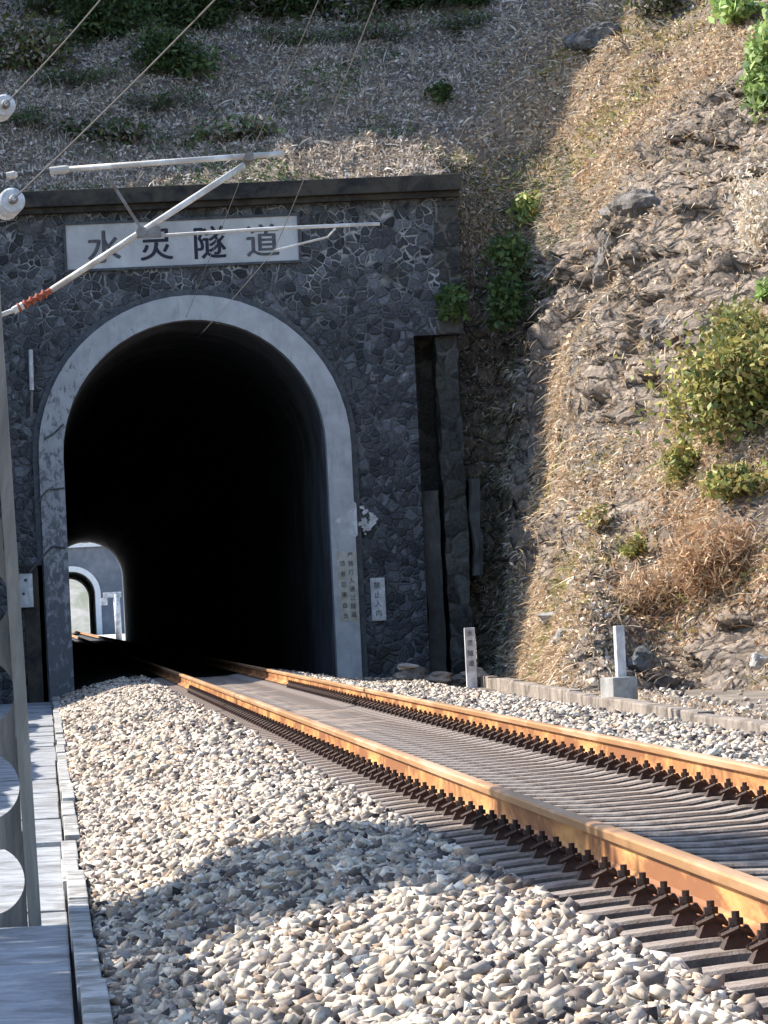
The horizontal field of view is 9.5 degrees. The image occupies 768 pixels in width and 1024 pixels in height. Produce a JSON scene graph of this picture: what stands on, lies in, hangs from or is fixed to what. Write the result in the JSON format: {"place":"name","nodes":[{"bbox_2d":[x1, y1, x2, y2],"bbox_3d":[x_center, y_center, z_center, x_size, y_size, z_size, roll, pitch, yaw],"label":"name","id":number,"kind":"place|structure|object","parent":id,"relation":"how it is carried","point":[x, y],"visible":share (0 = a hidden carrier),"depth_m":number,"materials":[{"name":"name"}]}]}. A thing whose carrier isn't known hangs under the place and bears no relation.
{"place":"outdoors","nodes":[
{"label":"outdoors","id":0,"kind":"place"},
{"bbox_2d":[69,543,89,632],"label":"distant hill","id":1,"kind":"structure","parent":0,"point":[79,604],"depth_m":643.81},
{"bbox_2d":[0,151,379,316],"bbox_3d":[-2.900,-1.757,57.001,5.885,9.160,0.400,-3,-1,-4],"label":"cantilever arm","id":2,"kind":"object","parent":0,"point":[151,229],"visible":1,"depth_m":57.03,"materials":[{"name":"metal"}]},
{"bbox_2d":[0,188,24,219],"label":"insulator string","id":3,"kind":"object","parent":2,"relation":"attached to","point":[11,207],"visible":0.99,"depth_m":56.60,"materials":[{"name":"white ceramic"}]},
{"bbox_2d":[14,0,214,198],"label":"feeder wire","id":4,"kind":"object","parent":3,"relation":"attached to","point":[144,71],"visible":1,"depth_m":50.66,"materials":[{"name":"metal"}]},
{"bbox_2d":[0,0,767,720],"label":"hillside","id":5,"kind":"structure","parent":0,"point":[600,382],"depth_m":88.62,"materials":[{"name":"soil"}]},
{"bbox_2d":[0,101,64,129],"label":"scrub","id":6,"kind":"object","parent":5,"relation":"on","point":[24,117],"visible":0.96,"depth_m":94.30,"materials":[{"name":"green plant"}]},
{"bbox_2d":[0,1,79,72],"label":"hill bush","id":7,"kind":"object","parent":5,"relation":"on","point":[17,50],"visible":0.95,"depth_m":97.57,"materials":[{"name":"green plant"}]},
{"bbox_2d":[1,0,90,18],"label":"hill bush","id":8,"kind":"object","parent":5,"relation":"on","point":[48,5],"visible":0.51,"depth_m":100.20,"materials":[{"name":"green plant"}]},
{"bbox_2d":[21,59,146,88],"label":"scrub","id":9,"kind":"object","parent":5,"relation":"on","point":[76,74],"visible":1,"depth_m":96.54,"materials":[{"name":"green plant"}]},
{"bbox_2d":[49,111,162,143],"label":"hill bush","id":10,"kind":"object","parent":5,"relation":"on","point":[122,127],"visible":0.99,"depth_m":94.18,"materials":[{"name":"green plant"}]},
{"bbox_2d":[52,0,185,46],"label":"hill bush","id":11,"kind":"object","parent":5,"relation":"on","point":[106,16],"visible":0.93,"depth_m":98.65,"materials":[{"name":"green plant"}]},
{"bbox_2d":[112,82,212,111],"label":"scrub","id":12,"kind":"object","parent":5,"relation":"on","point":[155,104],"visible":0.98,"depth_m":95.83,"materials":[{"name":"green plant"}]},
{"bbox_2d":[115,15,237,80],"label":"hill bush","id":13,"kind":"object","parent":5,"relation":"on","point":[178,56],"visible":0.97,"depth_m":97.37,"materials":[{"name":"green plant"}]},
{"bbox_2d":[144,0,246,36],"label":"hill bush","id":14,"kind":"object","parent":5,"relation":"on","point":[216,15],"visible":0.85,"depth_m":99.94,"materials":[{"name":"green plant"}]},
{"bbox_2d":[177,111,289,144],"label":"hill bush","id":15,"kind":"object","parent":5,"relation":"on","point":[234,127],"visible":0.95,"depth_m":94.12,"materials":[{"name":"green plant"}]},
{"bbox_2d":[201,0,294,25],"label":"hill bush","id":16,"kind":"object","parent":5,"relation":"on","point":[253,3],"visible":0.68,"depth_m":100.81,"materials":[{"name":"green plant"}]},
{"bbox_2d":[232,0,326,22],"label":"hill bush","id":17,"kind":"object","parent":5,"relation":"on","point":[304,7],"visible":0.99,"depth_m":101.01,"materials":[{"name":"green plant"}]},
{"bbox_2d":[236,18,334,46],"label":"scrub","id":18,"kind":"object","parent":5,"relation":"on","point":[284,35],"visible":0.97,"depth_m":99.27,"materials":[{"name":"green plant"}]},
{"bbox_2d":[313,0,404,25],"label":"hill bush","id":19,"kind":"object","parent":5,"relation":"on","point":[345,10],"visible":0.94,"depth_m":101.29,"materials":[{"name":"green plant"}]},
{"bbox_2d":[315,14,448,45],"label":"scrub","id":20,"kind":"object","parent":5,"relation":"on","point":[377,31],"visible":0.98,"depth_m":99.30,"materials":[{"name":"green plant"}]},
{"bbox_2d":[415,3,501,35],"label":"scrub","id":21,"kind":"object","parent":5,"relation":"on","point":[451,23],"visible":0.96,"depth_m":100.38,"materials":[{"name":"green plant"}]},
{"bbox_2d":[476,223,533,286],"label":"climbing plant","id":22,"kind":"object","parent":5,"relation":"on","point":[505,252],"visible":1,"depth_m":90.45,"materials":[{"name":"green plant"}]},
{"bbox_2d":[482,270,537,342],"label":"climbing plant","id":23,"kind":"object","parent":5,"relation":"on","point":[507,300],"visible":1,"depth_m":90.31,"materials":[{"name":"green plant"}]},
{"bbox_2d":[506,189,543,229],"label":"leafy bush","id":24,"kind":"object","parent":5,"relation":"on","point":[528,211],"visible":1,"depth_m":92.77,"materials":[{"name":"green plant"}]},
{"bbox_2d":[562,22,619,50],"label":"boulder","id":25,"kind":"object","parent":5,"relation":"on","point":[586,38],"visible":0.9,"depth_m":95.49,"materials":[{"name":"grey stone"}]},
{"bbox_2d":[570,500,619,531],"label":"leafy bush","id":26,"kind":"object","parent":5,"relation":"on","point":[595,516],"visible":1,"depth_m":79.72,"materials":[{"name":"yellow plant"}]},
{"bbox_2d":[591,227,616,287],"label":"rock outcrop","id":27,"kind":"object","parent":5,"relation":"on","point":[601,278],"visible":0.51,"depth_m":87.93,"materials":[{"name":"grey stone"}]},
{"bbox_2d":[597,189,660,235],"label":"rock outcrop","id":28,"kind":"object","parent":5,"relation":"on","point":[635,203],"visible":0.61,"depth_m":87.02,"materials":[{"name":"grey stone"}]},
{"bbox_2d":[619,526,648,558],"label":"leafy bush","id":29,"kind":"object","parent":5,"relation":"on","point":[633,548],"visible":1,"depth_m":78.08,"materials":[{"name":"green plant"}]},
{"bbox_2d":[627,646,654,672],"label":"boulder","id":30,"kind":"object","parent":5,"relation":"on","point":[641,659],"visible":1,"depth_m":74.02,"materials":[{"name":"grey stone"}]},
{"bbox_2d":[586,559,697,623],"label":"fern clump","id":31,"kind":"object","parent":5,"relation":"on","point":[633,587],"visible":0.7,"depth_m":76.05,"materials":[{"name":"brown plant"}]},
{"bbox_2d":[612,0,686,18],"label":"hill bush","id":32,"kind":"object","parent":5,"relation":"on","point":[657,5],"visible":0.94,"depth_m":94.69,"materials":[{"name":"green plant"}]},
{"bbox_2d":[639,315,674,350],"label":"rock outcrop","id":33,"kind":"object","parent":5,"relation":"on","point":[660,328],"visible":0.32,"depth_m":82.66,"materials":[{"name":"grey stone"}]},
{"bbox_2d":[657,438,702,490],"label":"leafy bush","id":34,"kind":"object","parent":5,"relation":"on","point":[678,466],"visible":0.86,"depth_m":78.47,"materials":[{"name":"green plant"}]},
{"bbox_2d":[614,294,767,463],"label":"leafy bush","id":35,"kind":"object","parent":5,"relation":"on","point":[732,376],"visible":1,"depth_m":76.97,"materials":[{"name":"green plant"}]},
{"bbox_2d":[635,507,767,624],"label":"fern clump","id":36,"kind":"object","parent":5,"relation":"on","point":[703,559],"visible":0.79,"depth_m":74.95,"materials":[{"name":"plant"}]},
{"bbox_2d":[694,455,767,502],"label":"leafy bush","id":37,"kind":"object","parent":5,"relation":"on","point":[727,479],"visible":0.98,"depth_m":76.04,"materials":[{"name":"green plant"}]},
{"bbox_2d":[699,294,767,344],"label":"leafy bush","id":38,"kind":"object","parent":5,"relation":"on","point":[753,316],"visible":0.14,"depth_m":78.94,"materials":[{"name":"green plant"}]},
{"bbox_2d":[707,0,763,27],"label":"leafy bush","id":39,"kind":"object","parent":5,"relation":"on","point":[728,11],"visible":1,"depth_m":91.42,"materials":[{"name":"green plant"}]},
{"bbox_2d":[712,150,767,266],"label":"dry shrub","id":40,"kind":"object","parent":5,"relation":"on","point":[753,233],"visible":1,"depth_m":81.84,"materials":[{"name":"beige plant"}]},
{"bbox_2d":[736,2,767,124],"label":"leafy bush","id":41,"kind":"object","parent":5,"relation":"on","point":[754,77],"visible":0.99,"depth_m":87.46,"materials":[{"name":"green plant"}]},
{"bbox_2d":[52,634,767,1023],"bbox_3d":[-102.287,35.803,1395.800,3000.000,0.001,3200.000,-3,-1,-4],"label":"ground","id":42,"kind":"structure","parent":0,"point":[754,696],"depth_m":65.42,"materials":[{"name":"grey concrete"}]},
{"bbox_2d":[0,702,74,1023],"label":"walkway","id":43,"kind":"structure","parent":42,"relation":"on","point":[35,979],"depth_m":23.84,"materials":[{"name":"concrete"}]},
{"bbox_2d":[0,294,41,927],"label":"concrete pole","id":44,"kind":"object","parent":43,"relation":"on","point":[17,841],"visible":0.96,"depth_m":22.33,"materials":[{"name":"grey concrete"}]},
{"bbox_2d":[52,696,112,1023],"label":"kerb","id":45,"kind":"structure","parent":42,"relation":"on","point":[93,1002],"depth_m":21.98,"materials":[{"name":"concrete"}]},
{"bbox_2d":[68,542,124,634],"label":"tunnel portal","id":46,"kind":"object","parent":42,"relation":"on","point":[97,574],"visible":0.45,"depth_m":514.05,"materials":[{"name":"grey concrete"}]},
{"bbox_2d":[72,633,262,878],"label":"track bed","id":47,"kind":"object","parent":42,"relation":"on","point":[93,665],"depth_m":129.18,"materials":[{"name":"grey gravel"}]},
{"bbox_2d":[198,676,389,730],"bbox_3d":[-1.438,2.578,61.229,2.260,0.162,56.430,-3,-1,-4],"label":"dust bed","id":48,"kind":"object","parent":47,"relation":"on","point":[316,713],"visible":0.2,"depth_m":53.15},
{"bbox_2d":[299,729,511,756],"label":"sleeper","id":49,"kind":"object","parent":47,"relation":"on","point":[505,741],"visible":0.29,"depth_m":36.68,"materials":[{"name":"concrete"}]},
{"bbox_2d":[297,730,518,759],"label":"sleeper","id":50,"kind":"object","parent":47,"relation":"on","point":[512,739],"visible":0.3,"depth_m":36.12,"materials":[{"name":"concrete"}]},
{"bbox_2d":[302,732,525,761],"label":"sleeper","id":51,"kind":"object","parent":47,"relation":"on","point":[520,741],"visible":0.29,"depth_m":35.55,"materials":[{"name":"concrete"}]},
{"bbox_2d":[72,635,767,941],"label":"rail","id":52,"kind":"object","parent":47,"relation":"on","point":[727,890],"visible":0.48,"depth_m":20.33,"materials":[{"name":"brown metal"}]},
{"bbox_2d":[306,734,533,764],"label":"sleeper","id":53,"kind":"object","parent":47,"relation":"on","point":[528,742],"visible":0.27,"depth_m":34.98,"materials":[{"name":"concrete"}]},
{"bbox_2d":[73,631,767,797],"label":"rail","id":54,"kind":"object","parent":47,"relation":"on","point":[738,773],"visible":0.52,"depth_m":34.62,"materials":[{"name":"brown metal"}]},
{"bbox_2d":[310,736,542,766],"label":"sleeper","id":55,"kind":"object","parent":47,"relation":"on","point":[536,744],"visible":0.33,"depth_m":34.40,"materials":[{"name":"concrete"}]},
{"bbox_2d":[317,737,550,768],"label":"sleeper","id":56,"kind":"object","parent":47,"relation":"on","point":[543,747],"visible":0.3,"depth_m":33.84,"materials":[{"name":"concrete"}]},
{"bbox_2d":[322,739,559,771],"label":"sleeper","id":57,"kind":"object","parent":47,"relation":"on","point":[552,749],"visible":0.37,"depth_m":33.27,"materials":[{"name":"concrete"}]},
{"bbox_2d":[324,741,568,773],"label":"sleeper","id":58,"kind":"object","parent":47,"relation":"on","point":[561,751],"visible":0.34,"depth_m":32.71,"materials":[{"name":"concrete"}]},
{"bbox_2d":[328,743,578,777],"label":"sleeper","id":59,"kind":"object","parent":47,"relation":"on","point":[570,754],"visible":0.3,"depth_m":32.13,"materials":[{"name":"concrete"}]},
{"bbox_2d":[332,745,588,779],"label":"sleeper","id":60,"kind":"object","parent":47,"relation":"on","point":[579,757],"visible":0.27,"depth_m":31.57,"materials":[{"name":"concrete"}]},
{"bbox_2d":[339,748,597,782],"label":"sleeper","id":61,"kind":"object","parent":47,"relation":"on","point":[590,758],"visible":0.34,"depth_m":30.99,"materials":[{"name":"concrete"}]},
{"bbox_2d":[342,750,608,785],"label":"sleeper","id":62,"kind":"object","parent":47,"relation":"on","point":[600,760],"visible":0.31,"depth_m":30.42,"materials":[{"name":"concrete"}]},
{"bbox_2d":[348,752,619,788],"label":"sleeper","id":63,"kind":"object","parent":47,"relation":"on","point":[611,763],"visible":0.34,"depth_m":29.86,"materials":[{"name":"concrete"}]},
{"bbox_2d":[356,755,630,791],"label":"sleeper","id":64,"kind":"object","parent":47,"relation":"on","point":[622,766],"visible":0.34,"depth_m":29.29,"materials":[{"name":"concrete"}]},
{"bbox_2d":[362,757,642,794],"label":"sleeper","id":65,"kind":"object","parent":47,"relation":"on","point":[633,768],"visible":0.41,"depth_m":28.73,"materials":[{"name":"concrete"}]},
{"bbox_2d":[369,760,654,798],"bbox_3d":[0.984,1.714,28.206,2.600,0.325,0.270,-3,-1,-4],"label":"sleeper","id":66,"kind":"object","parent":47,"relation":"on","point":[646,771],"visible":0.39,"depth_m":28.14,"materials":[{"name":"concrete"}]},
{"bbox_2d":[372,763,667,802],"bbox_3d":[1.026,1.700,27.634,2.600,0.325,0.270,-3,-1,-5],"label":"sleeper","id":67,"kind":"object","parent":47,"relation":"on","point":[658,774],"visible":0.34,"depth_m":27.57,"materials":[{"name":"concrete"}]},
{"bbox_2d":[382,766,680,806],"bbox_3d":[1.067,1.686,27.076,2.600,0.325,0.270,-3,-1,-4],"label":"sleeper","id":68,"kind":"object","parent":47,"relation":"on","point":[670,779],"visible":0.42,"depth_m":27.01,"materials":[{"name":"concrete"}]},
{"bbox_2d":[386,769,694,810],"bbox_3d":[1.108,1.672,26.510,2.600,0.325,0.270,-3,-1,-4],"label":"sleeper","id":69,"kind":"object","parent":47,"relation":"on","point":[683,782],"visible":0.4,"depth_m":26.44,"materials":[{"name":"concrete"}]},
{"bbox_2d":[395,772,708,814],"bbox_3d":[1.150,1.658,25.941,2.600,0.325,0.270,-3,-1,-4],"label":"sleeper","id":70,"kind":"object","parent":47,"relation":"on","point":[698,784],"visible":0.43,"depth_m":25.88,"materials":[{"name":"concrete"}]},
{"bbox_2d":[401,775,723,818],"bbox_3d":[1.192,1.644,25.370,2.600,0.325,0.270,-3,-1,-5],"label":"sleeper","id":71,"kind":"object","parent":47,"relation":"on","point":[712,788],"visible":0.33,"depth_m":25.31,"materials":[{"name":"concrete"}]},
{"bbox_2d":[413,778,738,823],"bbox_3d":[1.233,1.630,24.806,2.600,0.325,0.270,-3,-1,-5],"label":"sleeper","id":72,"kind":"object","parent":47,"relation":"on","point":[728,792],"visible":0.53,"depth_m":24.75,"materials":[{"name":"concrete"}]},
{"bbox_2d":[550,856,618,901],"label":"sleeper","id":73,"kind":"object","parent":47,"relation":"on","point":[603,876],"visible":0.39,"depth_m":17.88,"materials":[{"name":"concrete"}]},
{"bbox_2d":[420,782,755,828],"bbox_3d":[1.275,1.616,24.232,2.600,0.325,0.270,-3,-1,-4],"label":"sleeper","id":74,"kind":"object","parent":47,"relation":"on","point":[743,796],"visible":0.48,"depth_m":24.17,"materials":[{"name":"concrete"}]},
{"bbox_2d":[429,786,767,832],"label":"sleeper","id":75,"kind":"object","parent":47,"relation":"on","point":[760,804],"visible":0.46,"depth_m":23.60,"materials":[{"name":"concrete"}]},
{"bbox_2d":[561,864,636,910],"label":"sleeper","id":76,"kind":"object","parent":47,"relation":"on","point":[622,884],"visible":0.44,"depth_m":17.29,"materials":[{"name":"concrete"}]},
{"bbox_2d":[443,805,767,838],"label":"sleeper","id":77,"kind":"object","parent":47,"relation":"on","point":[478,820],"visible":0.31,"depth_m":23.01,"materials":[{"name":"concrete"}]},
{"bbox_2d":[452,810,767,843],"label":"sleeper","id":78,"kind":"object","parent":47,"relation":"on","point":[490,823],"visible":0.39,"depth_m":22.44,"materials":[{"name":"concrete"}]},
{"bbox_2d":[456,815,767,848],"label":"sleeper","id":79,"kind":"object","parent":47,"relation":"on","point":[500,831],"visible":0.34,"depth_m":21.87,"materials":[{"name":"concrete"}]},
{"bbox_2d":[579,872,657,920],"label":"sleeper","id":80,"kind":"object","parent":47,"relation":"on","point":[641,892],"visible":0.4,"depth_m":16.74,"materials":[{"name":"concrete"}]},
{"bbox_2d":[471,819,767,855],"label":"sleeper","id":81,"kind":"object","parent":47,"relation":"on","point":[514,835],"visible":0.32,"depth_m":21.31,"materials":[{"name":"concrete"}]},
{"bbox_2d":[479,825,767,861],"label":"sleeper","id":82,"kind":"object","parent":47,"relation":"on","point":[527,840],"visible":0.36,"depth_m":20.73,"materials":[{"name":"concrete"}]},
{"bbox_2d":[494,831,767,868],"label":"sleeper","id":83,"kind":"object","parent":47,"relation":"on","point":[541,846],"visible":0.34,"depth_m":20.16,"materials":[{"name":"concrete"}]},
{"bbox_2d":[504,836,767,876],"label":"sleeper","id":84,"kind":"object","parent":47,"relation":"on","point":[555,853],"visible":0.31,"depth_m":19.60,"materials":[{"name":"concrete"}]},
{"bbox_2d":[600,881,679,930],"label":"sleeper","id":85,"kind":"object","parent":47,"relation":"on","point":[662,902],"visible":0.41,"depth_m":16.16,"materials":[{"name":"concrete"}]},
{"bbox_2d":[523,843,767,883],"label":"sleeper","id":86,"kind":"object","parent":47,"relation":"on","point":[570,860],"visible":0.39,"depth_m":19.01,"materials":[{"name":"concrete"}]},
{"bbox_2d":[535,849,767,891],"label":"sleeper","id":87,"kind":"object","parent":47,"relation":"on","point":[586,867],"visible":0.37,"depth_m":18.44,"materials":[{"name":"concrete"}]},
{"bbox_2d":[620,890,702,942],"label":"sleeper","id":88,"kind":"object","parent":47,"relation":"on","point":[684,912],"visible":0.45,"depth_m":15.61,"materials":[{"name":"concrete"}]},
{"bbox_2d":[642,900,727,953],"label":"sleeper","id":89,"kind":"object","parent":47,"relation":"on","point":[709,923],"visible":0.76,"depth_m":15.02,"materials":[{"name":"concrete"}]},
{"bbox_2d":[669,911,754,968],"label":"sleeper","id":90,"kind":"object","parent":47,"relation":"on","point":[734,935],"visible":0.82,"depth_m":14.47,"materials":[{"name":"concrete"}]},
{"bbox_2d":[702,923,767,982],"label":"sleeper","id":91,"kind":"object","parent":47,"relation":"on","point":[755,965],"visible":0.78,"depth_m":13.88,"materials":[{"name":"concrete"}]},
{"bbox_2d":[724,977,767,996],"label":"sleeper","id":92,"kind":"object","parent":47,"relation":"on","point":[758,987],"visible":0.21,"depth_m":13.26,"materials":[{"name":"concrete"}]},
{"bbox_2d":[0,173,483,703],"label":"tunnel portal","id":93,"kind":"object","parent":42,"relation":"on","point":[316,391],"visible":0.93,"depth_m":90.40,"materials":[{"name":"stone"}]},
{"bbox_2d":[23,565,48,702],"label":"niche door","id":94,"kind":"structure","parent":93,"relation":"in","point":[34,622],"depth_m":89.66,"materials":[{"name":"metal"}]},
{"bbox_2d":[63,213,301,272],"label":"name plaque","id":95,"kind":"object","parent":93,"relation":"attached to","point":[85,243],"visible":0.88,"depth_m":90.06,"materials":[{"name":"paint"}]},
{"bbox_2d":[337,551,359,621],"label":"painted notice","id":96,"kind":"object","parent":93,"relation":"attached to","point":[348,586],"visible":1,"depth_m":90.05,"materials":[{"name":"beige paint"}]},
{"bbox_2d":[335,502,377,536],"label":"painted diamond","id":97,"kind":"object","parent":93,"relation":"attached to","point":[346,519],"visible":1,"depth_m":90.10,"materials":[{"name":"white paint"}]},
{"bbox_2d":[370,578,386,620],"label":"wall sign","id":98,"kind":"object","parent":93,"relation":"attached to","point":[378,599],"visible":1,"depth_m":90.16,"materials":[{"name":"white paint"}]},
{"bbox_2d":[434,275,470,323],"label":"climbing plant","id":99,"kind":"object","parent":93,"relation":"attached to","point":[452,299],"visible":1,"depth_m":90.24,"materials":[{"name":"green plant"}]},
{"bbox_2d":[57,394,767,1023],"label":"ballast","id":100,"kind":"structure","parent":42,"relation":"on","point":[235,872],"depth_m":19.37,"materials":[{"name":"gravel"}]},
{"bbox_2d":[464,627,477,687],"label":"marker post","id":101,"kind":"object","parent":42,"relation":"on","point":[470,658],"visible":0.99,"depth_m":84.30,"materials":[{"name":"white paint"}]},
{"bbox_2d":[600,626,637,699],"bbox_3d":[3.168,2.064,62.446,0.370,1.044,0.420,-2,-1,-23],"label":"marker post","id":102,"kind":"object","parent":42,"relation":"on","point":[621,684],"visible":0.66,"depth_m":62.35,"materials":[{"name":"white paint"}]},
{"bbox_2d":[480,675,767,734],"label":"drain wall","id":103,"kind":"structure","parent":42,"relation":"on","point":[567,695],"depth_m":59.72,"materials":[{"name":"concrete"}]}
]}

